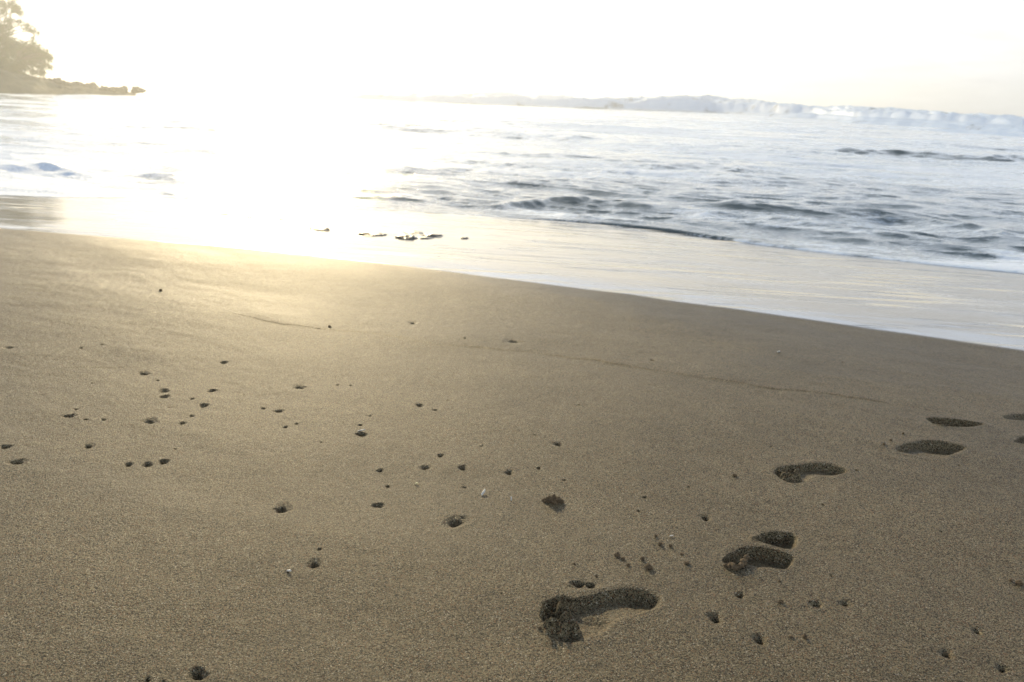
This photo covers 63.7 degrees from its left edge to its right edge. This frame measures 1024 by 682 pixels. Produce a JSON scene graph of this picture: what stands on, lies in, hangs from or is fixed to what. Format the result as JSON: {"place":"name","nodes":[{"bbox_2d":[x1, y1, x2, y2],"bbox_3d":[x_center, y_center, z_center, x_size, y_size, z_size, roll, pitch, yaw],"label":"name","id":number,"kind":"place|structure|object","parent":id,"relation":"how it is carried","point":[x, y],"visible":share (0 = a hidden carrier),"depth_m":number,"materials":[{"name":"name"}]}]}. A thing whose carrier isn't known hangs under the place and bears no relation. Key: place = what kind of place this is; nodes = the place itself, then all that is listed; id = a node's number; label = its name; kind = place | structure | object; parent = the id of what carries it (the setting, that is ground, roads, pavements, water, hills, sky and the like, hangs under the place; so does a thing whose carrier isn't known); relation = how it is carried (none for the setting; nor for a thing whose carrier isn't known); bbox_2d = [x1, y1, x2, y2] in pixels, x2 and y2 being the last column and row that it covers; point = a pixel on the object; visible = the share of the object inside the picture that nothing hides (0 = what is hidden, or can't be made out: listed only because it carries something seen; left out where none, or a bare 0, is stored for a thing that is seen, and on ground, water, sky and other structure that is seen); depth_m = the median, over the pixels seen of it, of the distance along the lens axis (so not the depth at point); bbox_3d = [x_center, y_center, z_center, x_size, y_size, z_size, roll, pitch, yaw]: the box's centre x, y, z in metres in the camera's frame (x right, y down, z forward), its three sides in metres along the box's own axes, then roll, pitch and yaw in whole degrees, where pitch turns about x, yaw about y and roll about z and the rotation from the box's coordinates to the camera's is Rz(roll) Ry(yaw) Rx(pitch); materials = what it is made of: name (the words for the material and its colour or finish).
{"place":"outdoors","nodes":[
{"label":"outdoors","id":0,"kind":"place"},
{"bbox_2d":[0,68,135,95],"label":"headland","id":1,"kind":"structure","parent":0,"point":[13,83],"depth_m":125.53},
{"bbox_2d":[0,0,40,70],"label":"ironwood tree","id":2,"kind":"object","parent":1,"relation":"on","point":[9,44],"visible":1,"depth_m":127.66,"materials":[{"name":"green plant"}]},
{"bbox_2d":[2,36,57,77],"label":"ironwood tree","id":3,"kind":"object","parent":1,"relation":"on","point":[28,58],"visible":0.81,"depth_m":134.28,"materials":[{"name":"green plant"}]},
{"bbox_2d":[50,77,65,83],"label":"boulder","id":4,"kind":"object","parent":1,"relation":"on","point":[57,80],"visible":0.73,"depth_m":130.40,"materials":[{"name":"beige stone"}]},
{"bbox_2d":[60,81,71,85],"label":"boulder","id":5,"kind":"object","parent":1,"relation":"on","point":[67,83],"visible":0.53,"depth_m":131.03,"materials":[{"name":"beige stone"}]},
{"bbox_2d":[71,81,84,86],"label":"boulder","id":6,"kind":"object","parent":1,"relation":"on","point":[77,83],"visible":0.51,"depth_m":131.75,"materials":[{"name":"beige stone"}]},
{"bbox_2d":[84,83,98,88],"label":"boulder","id":7,"kind":"object","parent":1,"relation":"on","point":[88,85],"visible":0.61,"depth_m":132.59,"materials":[{"name":"beige stone"}]},
{"bbox_2d":[98,85,109,90],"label":"boulder","id":8,"kind":"object","parent":1,"relation":"on","point":[105,88],"visible":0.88,"depth_m":133.42,"materials":[{"name":"beige stone"}]},
{"bbox_2d":[108,86,119,91],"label":"boulder","id":9,"kind":"object","parent":1,"relation":"on","point":[114,89],"visible":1,"depth_m":134.16,"materials":[{"name":"beige stone"}]},
{"bbox_2d":[118,85,128,92],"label":"boulder","id":10,"kind":"object","parent":1,"relation":"on","point":[124,88],"visible":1,"depth_m":134.93,"materials":[{"name":"beige stone"}]},
{"bbox_2d":[130,86,142,93],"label":"boulder","id":11,"kind":"object","parent":1,"relation":"on","point":[135,89],"visible":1,"depth_m":135.47,"materials":[{"name":"beige stone"}]},
{"bbox_2d":[0,228,1023,681],"bbox_3d":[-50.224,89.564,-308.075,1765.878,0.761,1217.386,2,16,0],"label":"sand","id":12,"kind":"structure","parent":0,"point":[182,562],"depth_m":2.65,"materials":[{"name":"brown sand"}]},
{"bbox_2d":[0,444,15,449],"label":"crab hole","id":13,"kind":"object","parent":12,"relation":"on","point":[5,446],"visible":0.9,"depth_m":2.73,"materials":[{"name":"brown sand"}]},
{"bbox_2d":[0,346,18,348],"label":"crab hole","id":14,"kind":"object","parent":12,"relation":"on","point":[7,347],"visible":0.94,"depth_m":3.82,"materials":[{"name":"brown sand"}]},
{"bbox_2d":[2,457,29,465],"bbox_3d":[-1.565,0.394,2.607,0.075,0.025,0.062,-8,19,-32],"label":"crab hole","id":15,"kind":"object","parent":12,"relation":"on","point":[20,461],"visible":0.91,"depth_m":2.61,"materials":[{"name":"brown sand"}]},
{"bbox_2d":[58,413,79,418],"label":"crab hole","id":16,"kind":"object","parent":12,"relation":"on","point":[71,415],"visible":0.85,"depth_m":3.02,"materials":[{"name":"brown sand"}]},
{"bbox_2d":[80,417,91,420],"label":"crab hole","id":17,"kind":"object","parent":12,"relation":"on","point":[85,419],"visible":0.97,"depth_m":2.98,"materials":[{"name":"brown sand"}]},
{"bbox_2d":[81,442,97,449],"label":"crab hole","id":18,"kind":"object","parent":12,"relation":"on","point":[89,445],"visible":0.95,"depth_m":2.76,"materials":[{"name":"brown sand"}]},
{"bbox_2d":[122,461,134,467],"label":"crab hole","id":19,"kind":"object","parent":12,"relation":"on","point":[127,464],"visible":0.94,"depth_m":2.63,"materials":[{"name":"brown sand"}]},
{"bbox_2d":[133,370,153,375],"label":"crab hole","id":20,"kind":"object","parent":12,"relation":"on","point":[145,373],"visible":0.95,"depth_m":3.56,"materials":[{"name":"brown sand"}]},
{"bbox_2d":[140,675,152,681],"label":"crab hole","id":21,"kind":"object","parent":12,"relation":"on","point":[147,678],"visible":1,"depth_m":1.64,"materials":[{"name":"brown sand"}]},
{"bbox_2d":[140,461,153,467],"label":"crab hole","id":22,"kind":"object","parent":12,"relation":"on","point":[147,464],"visible":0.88,"depth_m":2.64,"materials":[{"name":"brown sand"}]},
{"bbox_2d":[138,416,160,424],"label":"crab hole","id":23,"kind":"object","parent":12,"relation":"on","point":[153,420],"visible":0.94,"depth_m":3.01,"materials":[{"name":"brown sand"}]},
{"bbox_2d":[155,394,171,398],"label":"crab hole","id":24,"kind":"object","parent":12,"relation":"on","point":[165,396],"visible":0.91,"depth_m":3.27,"materials":[{"name":"brown sand"}]},
{"bbox_2d":[157,458,170,464],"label":"crab hole","id":25,"kind":"object","parent":12,"relation":"on","point":[162,461],"visible":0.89,"depth_m":2.67,"materials":[{"name":"brown sand"}]},
{"bbox_2d":[156,388,171,392],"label":"crab hole","id":26,"kind":"object","parent":12,"relation":"on","point":[163,390],"visible":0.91,"depth_m":3.34,"materials":[{"name":"brown sand"}]},
{"bbox_2d":[176,421,188,424],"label":"crab hole","id":27,"kind":"object","parent":12,"relation":"on","point":[181,422],"visible":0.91,"depth_m":3.00,"materials":[{"name":"brown sand"}]},
{"bbox_2d":[186,664,211,681],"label":"crab hole","id":28,"kind":"object","parent":12,"relation":"on","point":[198,672],"visible":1,"depth_m":1.67,"materials":[{"name":"brown sand"}]},
{"bbox_2d":[198,403,210,407],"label":"crab hole","id":29,"kind":"object","parent":12,"relation":"on","point":[202,405],"visible":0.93,"depth_m":3.20,"materials":[{"name":"brown sand"}]},
{"bbox_2d":[205,388,218,392],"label":"crab hole","id":30,"kind":"object","parent":12,"relation":"on","point":[211,390],"visible":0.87,"depth_m":3.38,"materials":[{"name":"brown sand"}]},
{"bbox_2d":[218,360,229,363],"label":"crab hole","id":31,"kind":"object","parent":12,"relation":"on","point":[224,362],"visible":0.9,"depth_m":3.77,"materials":[{"name":"brown sand"}]},
{"bbox_2d":[270,409,286,412],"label":"crab hole","id":32,"kind":"object","parent":12,"relation":"on","point":[278,410],"visible":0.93,"depth_m":3.17,"materials":[{"name":"brown sand"}]},
{"bbox_2d":[270,500,295,514],"bbox_3d":[-0.660,0.489,2.377,0.070,0.022,0.091,-3,17,-17],"label":"crab hole","id":33,"kind":"object","parent":12,"relation":"on","point":[283,507],"visible":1,"depth_m":2.38,"materials":[{"name":"brown sand"}]},
{"bbox_2d":[280,425,290,428],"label":"crab hole","id":34,"kind":"object","parent":12,"relation":"on","point":[285,426],"visible":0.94,"depth_m":3.00,"materials":[{"name":"brown sand"}]},
{"bbox_2d":[290,383,309,388],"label":"crab hole","id":35,"kind":"object","parent":12,"relation":"on","point":[298,386],"visible":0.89,"depth_m":3.47,"materials":[{"name":"brown sand"}]},
{"bbox_2d":[303,556,324,570],"bbox_3d":[-0.498,0.572,2.086,0.053,0.025,0.070,2,16,0],"label":"crab hole","id":36,"kind":"object","parent":12,"relation":"on","point":[313,562],"visible":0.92,"depth_m":2.09,"materials":[{"name":"brown sand"}]},
{"bbox_2d":[315,547,325,551],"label":"crab hole","id":37,"kind":"object","parent":12,"relation":"on","point":[319,549],"visible":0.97,"depth_m":2.16,"materials":[{"name":"brown sand"}]},
{"bbox_2d":[356,423,364,426],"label":"crab hole","id":38,"kind":"object","parent":12,"relation":"on","point":[360,424],"visible":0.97,"depth_m":3.05,"materials":[{"name":"brown sand"}]},
{"bbox_2d":[353,431,369,436],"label":"crab hole","id":39,"kind":"object","parent":12,"relation":"on","point":[361,434],"visible":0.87,"depth_m":2.97,"materials":[{"name":"brown sand"}]},
{"bbox_2d":[368,502,385,508],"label":"crab hole","id":40,"kind":"object","parent":12,"relation":"on","point":[380,505],"visible":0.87,"depth_m":2.43,"materials":[{"name":"brown sand"}]},
{"bbox_2d":[374,468,384,472],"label":"crab hole","id":41,"kind":"object","parent":12,"relation":"on","point":[380,470],"visible":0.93,"depth_m":2.67,"materials":[{"name":"brown sand"}]},
{"bbox_2d":[405,321,419,324],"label":"crab hole","id":42,"kind":"object","parent":12,"relation":"on","point":[412,322],"visible":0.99,"depth_m":4.67,"materials":[{"name":"brown sand"}]},
{"bbox_2d":[414,403,425,406],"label":"crab hole","id":43,"kind":"object","parent":12,"relation":"on","point":[419,404],"visible":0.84,"depth_m":3.29,"materials":[{"name":"brown sand"}]},
{"bbox_2d":[417,464,434,470],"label":"crab hole","id":44,"kind":"object","parent":12,"relation":"on","point":[423,467],"visible":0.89,"depth_m":2.70,"materials":[{"name":"brown sand"}]},
{"bbox_2d":[436,453,445,457],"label":"crab hole","id":45,"kind":"object","parent":12,"relation":"on","point":[440,455],"visible":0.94,"depth_m":2.80,"materials":[{"name":"brown sand"}]},
{"bbox_2d":[440,514,475,529],"bbox_3d":[-0.157,0.519,2.346,0.110,0.021,0.083,-10,20,-35],"label":"crab hole","id":46,"kind":"object","parent":12,"relation":"on","point":[452,522],"visible":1,"depth_m":2.35,"materials":[{"name":"brown sand"}]},
{"bbox_2d":[456,464,468,470],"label":"crab hole","id":47,"kind":"object","parent":12,"relation":"on","point":[462,467],"visible":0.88,"depth_m":2.71,"materials":[{"name":"brown sand"}]},
{"bbox_2d":[503,469,514,475],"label":"crab hole","id":48,"kind":"object","parent":12,"relation":"on","point":[508,472],"visible":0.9,"depth_m":2.70,"materials":[{"name":"brown sand"}]},
{"bbox_2d":[501,338,528,344],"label":"crab hole","id":49,"kind":"object","parent":12,"relation":"on","point":[512,341],"visible":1,"depth_m":4.37,"materials":[{"name":"brown sand"}]},
{"bbox_2d":[534,466,543,469],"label":"crab hole","id":50,"kind":"object","parent":12,"relation":"on","point":[538,467],"visible":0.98,"depth_m":2.74,"materials":[{"name":"brown sand"}]},
{"bbox_2d":[542,494,564,503],"bbox_3d":[0.124,0.480,2.495,0.071,0.043,0.038,2,16,0],"label":"ragged sand lump","id":51,"kind":"object","parent":12,"relation":"on","point":[553,499],"visible":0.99,"depth_m":2.48,"materials":[{"name":"brown sand"}]},
{"bbox_2d":[550,441,565,446],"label":"crab hole","id":52,"kind":"object","parent":12,"relation":"on","point":[557,444],"visible":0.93,"depth_m":2.96,"materials":[{"name":"brown sand"}]},
{"bbox_2d":[563,578,599,588],"bbox_3d":[0.172,0.610,2.048,0.093,0.025,0.055,2,16,0],"label":"toe dent","id":53,"kind":"object","parent":12,"relation":"on","point":[577,583],"visible":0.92,"depth_m":2.05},
{"bbox_2d":[537,586,662,643],"bbox_3d":[0.216,0.635,1.931,0.336,0.069,0.199,-3,17,-15],"label":"footprint","id":54,"kind":"object","parent":12,"relation":"on","point":[577,618],"visible":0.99,"depth_m":1.95},
{"bbox_2d":[639,495,649,498],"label":"crab hole","id":55,"kind":"object","parent":12,"relation":"on","point":[645,497],"visible":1,"depth_m":2.56,"materials":[{"name":"brown sand"}]},
{"bbox_2d":[644,563,652,569],"bbox_3d":[0.354,0.586,2.138,0.024,0.020,0.020,2,16,0],"label":"sand clump","id":56,"kind":"object","parent":12,"relation":"on","point":[647,566],"visible":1,"depth_m":2.13,"materials":[{"name":"brown sand"}]},
{"bbox_2d":[695,513,713,522],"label":"crab hole","id":57,"kind":"object","parent":12,"relation":"on","point":[706,518],"visible":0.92,"depth_m":2.46,"materials":[{"name":"brown sand"}]},
{"bbox_2d":[703,610,725,626],"bbox_3d":[0.472,0.659,1.932,0.052,0.026,0.063,7,17,16],"label":"crab hole","id":58,"kind":"object","parent":12,"relation":"on","point":[715,618],"visible":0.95,"depth_m":1.94,"materials":[{"name":"brown sand"}]},
{"bbox_2d":[733,591,745,598],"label":"crab hole","id":59,"kind":"object","parent":12,"relation":"on","point":[740,594],"visible":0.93,"depth_m":2.04,"materials":[{"name":"brown sand"}]},
{"bbox_2d":[719,544,797,569],"bbox_3d":[0.661,0.596,2.229,0.222,0.039,0.137,2,16,0],"label":"footprint","id":60,"kind":"object","parent":12,"relation":"on","point":[765,557],"visible":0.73,"depth_m":2.26},
{"bbox_2d":[723,554,749,569],"bbox_3d":[0.600,0.586,2.171,0.089,0.024,0.039,-7,19,-28],"label":"sand crust","id":61,"kind":"object","parent":60,"relation":"on","point":[741,564],"visible":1,"depth_m":2.16},
{"bbox_2d":[748,631,769,647],"bbox_3d":[0.556,0.681,1.859,0.047,0.025,0.062,8,17,19],"label":"crab hole","id":62,"kind":"object","parent":12,"relation":"on","point":[759,638],"visible":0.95,"depth_m":1.86,"materials":[{"name":"brown sand"}]},
{"bbox_2d":[748,529,799,549],"bbox_3d":[0.745,0.572,2.345,0.141,0.042,0.130,8,17,20],"label":"footprint","id":63,"kind":"object","parent":12,"relation":"on","point":[785,539],"visible":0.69,"depth_m":2.37},
{"bbox_2d":[771,461,849,483],"bbox_3d":[1.017,0.454,2.840,0.295,0.042,0.154,-6,18,-25],"label":"footprint","id":64,"kind":"object","parent":12,"relation":"on","point":[801,473],"visible":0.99,"depth_m":2.87},
{"bbox_2d":[805,599,825,608],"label":"crab hole","id":65,"kind":"object","parent":12,"relation":"on","point":[817,603],"visible":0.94,"depth_m":2.02,"materials":[{"name":"brown sand"}]},
{"bbox_2d":[836,598,854,607],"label":"crab hole","id":66,"kind":"object","parent":12,"relation":"on","point":[845,602],"visible":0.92,"depth_m":2.03,"materials":[{"name":"brown sand"}]},
{"bbox_2d":[892,440,968,459],"bbox_3d":[1.571,0.418,3.105,0.296,0.040,0.176,-10,20,-35],"label":"footprint","id":67,"kind":"object","parent":12,"relation":"on","point":[935,449],"visible":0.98,"depth_m":3.14},
{"bbox_2d":[936,646,957,660],"bbox_3d":[0.972,0.709,1.848,0.047,0.024,0.059,2,16,0],"label":"crab hole","id":68,"kind":"object","parent":12,"relation":"on","point":[947,653],"visible":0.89,"depth_m":1.85,"materials":[{"name":"brown sand"}]},
{"bbox_2d":[923,416,985,427],"bbox_3d":[1.830,0.351,3.402,0.258,0.051,0.146,2,16,0],"label":"footprint","id":69,"kind":"object","parent":12,"relation":"on","point":[949,422],"visible":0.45,"depth_m":3.45},
{"bbox_2d":[970,625,984,635],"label":"crab hole","id":70,"kind":"object","parent":12,"relation":"on","point":[976,630],"visible":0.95,"depth_m":1.95,"materials":[{"name":"brown sand"}]},
{"bbox_2d":[994,662,1013,674],"bbox_3d":[1.073,0.726,1.803,0.038,0.021,0.049,13,20,34],"label":"crab hole","id":71,"kind":"object","parent":12,"relation":"on","point":[1002,669],"visible":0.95,"depth_m":1.81,"materials":[{"name":"brown sand"}]},
{"bbox_2d":[999,412,1023,421],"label":"footprint","id":72,"kind":"object","parent":12,"relation":"on","point":[1017,416],"visible":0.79,"depth_m":3.56},
{"bbox_2d":[1010,435,1023,444],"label":"footprint","id":73,"kind":"object","parent":12,"relation":"on","point":[1019,439],"visible":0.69,"depth_m":3.27},
{"bbox_2d":[1015,580,1023,585],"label":"sand clump","id":74,"kind":"object","parent":12,"relation":"on","point":[1019,582],"visible":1,"depth_m":2.16,"materials":[{"name":"brown sand"}]},
{"bbox_2d":[0,88,1023,273],"bbox_3d":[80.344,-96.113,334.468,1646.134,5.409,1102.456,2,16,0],"label":"sea","id":75,"kind":"structure","parent":0,"point":[942,188],"depth_m":21.35,"materials":[{"name":"grey liquid"}]},
{"bbox_2d":[0,195,1023,350],"bbox_3d":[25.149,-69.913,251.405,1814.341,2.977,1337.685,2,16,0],"label":"wet sand","id":76,"kind":"structure","parent":0,"point":[977,306],"depth_m":7.65,"materials":[{"name":"white sand"}]},
{"bbox_2d":[310,226,329,230],"bbox_3d":[-2.028,-1.176,8.710,0.213,0.053,0.248,-7,18,-27],"label":"wet stone","id":77,"kind":"object","parent":76,"relation":"on","point":[320,228],"visible":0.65,"depth_m":8.68,"materials":[{"name":"white stone"}]},
{"bbox_2d":[357,231,386,235],"bbox_3d":[-1.452,-1.096,8.502,0.327,0.056,0.272,-3,17,-15],"label":"wet stone","id":78,"kind":"object","parent":76,"relation":"on","point":[373,233],"visible":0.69,"depth_m":8.44,"materials":[{"name":"grey stone"}]},
{"bbox_2d":[395,235,417,238],"bbox_3d":[-1.076,-1.039,8.357,0.255,0.070,0.206,3,16,4],"label":"wet stone","id":79,"kind":"object","parent":76,"relation":"on","point":[406,236],"visible":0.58,"depth_m":8.32,"materials":[{"name":"grey stone"}]},
{"bbox_2d":[404,230,422,233],"bbox_3d":[-1.063,-1.162,8.871,0.268,0.037,0.211,7,17,17],"label":"wet stone","id":80,"kind":"object","parent":76,"relation":"on","point":[413,232],"visible":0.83,"depth_m":8.83,"materials":[{"name":"white stone"}]},
{"bbox_2d":[417,237,432,238],"bbox_3d":[-0.905,-1.045,8.423,0.199,0.036,0.162,-7,19,-28],"label":"wet stone","id":81,"kind":"object","parent":76,"relation":"on","point":[424,237],"visible":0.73,"depth_m":8.39,"materials":[{"name":"grey stone"}]},
{"bbox_2d":[422,233,442,236],"bbox_3d":[-0.836,-1.102,8.684,0.244,0.056,0.186,5,17,11],"label":"wet stone","id":82,"kind":"object","parent":76,"relation":"on","point":[434,235],"visible":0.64,"depth_m":8.65,"materials":[{"name":"grey stone"}]},
{"bbox_2d":[0,0,1023,116],"label":"sky","id":83,"kind":"structure","parent":0,"point":[957,56],"materials":[{"name":"white"}]}
]}

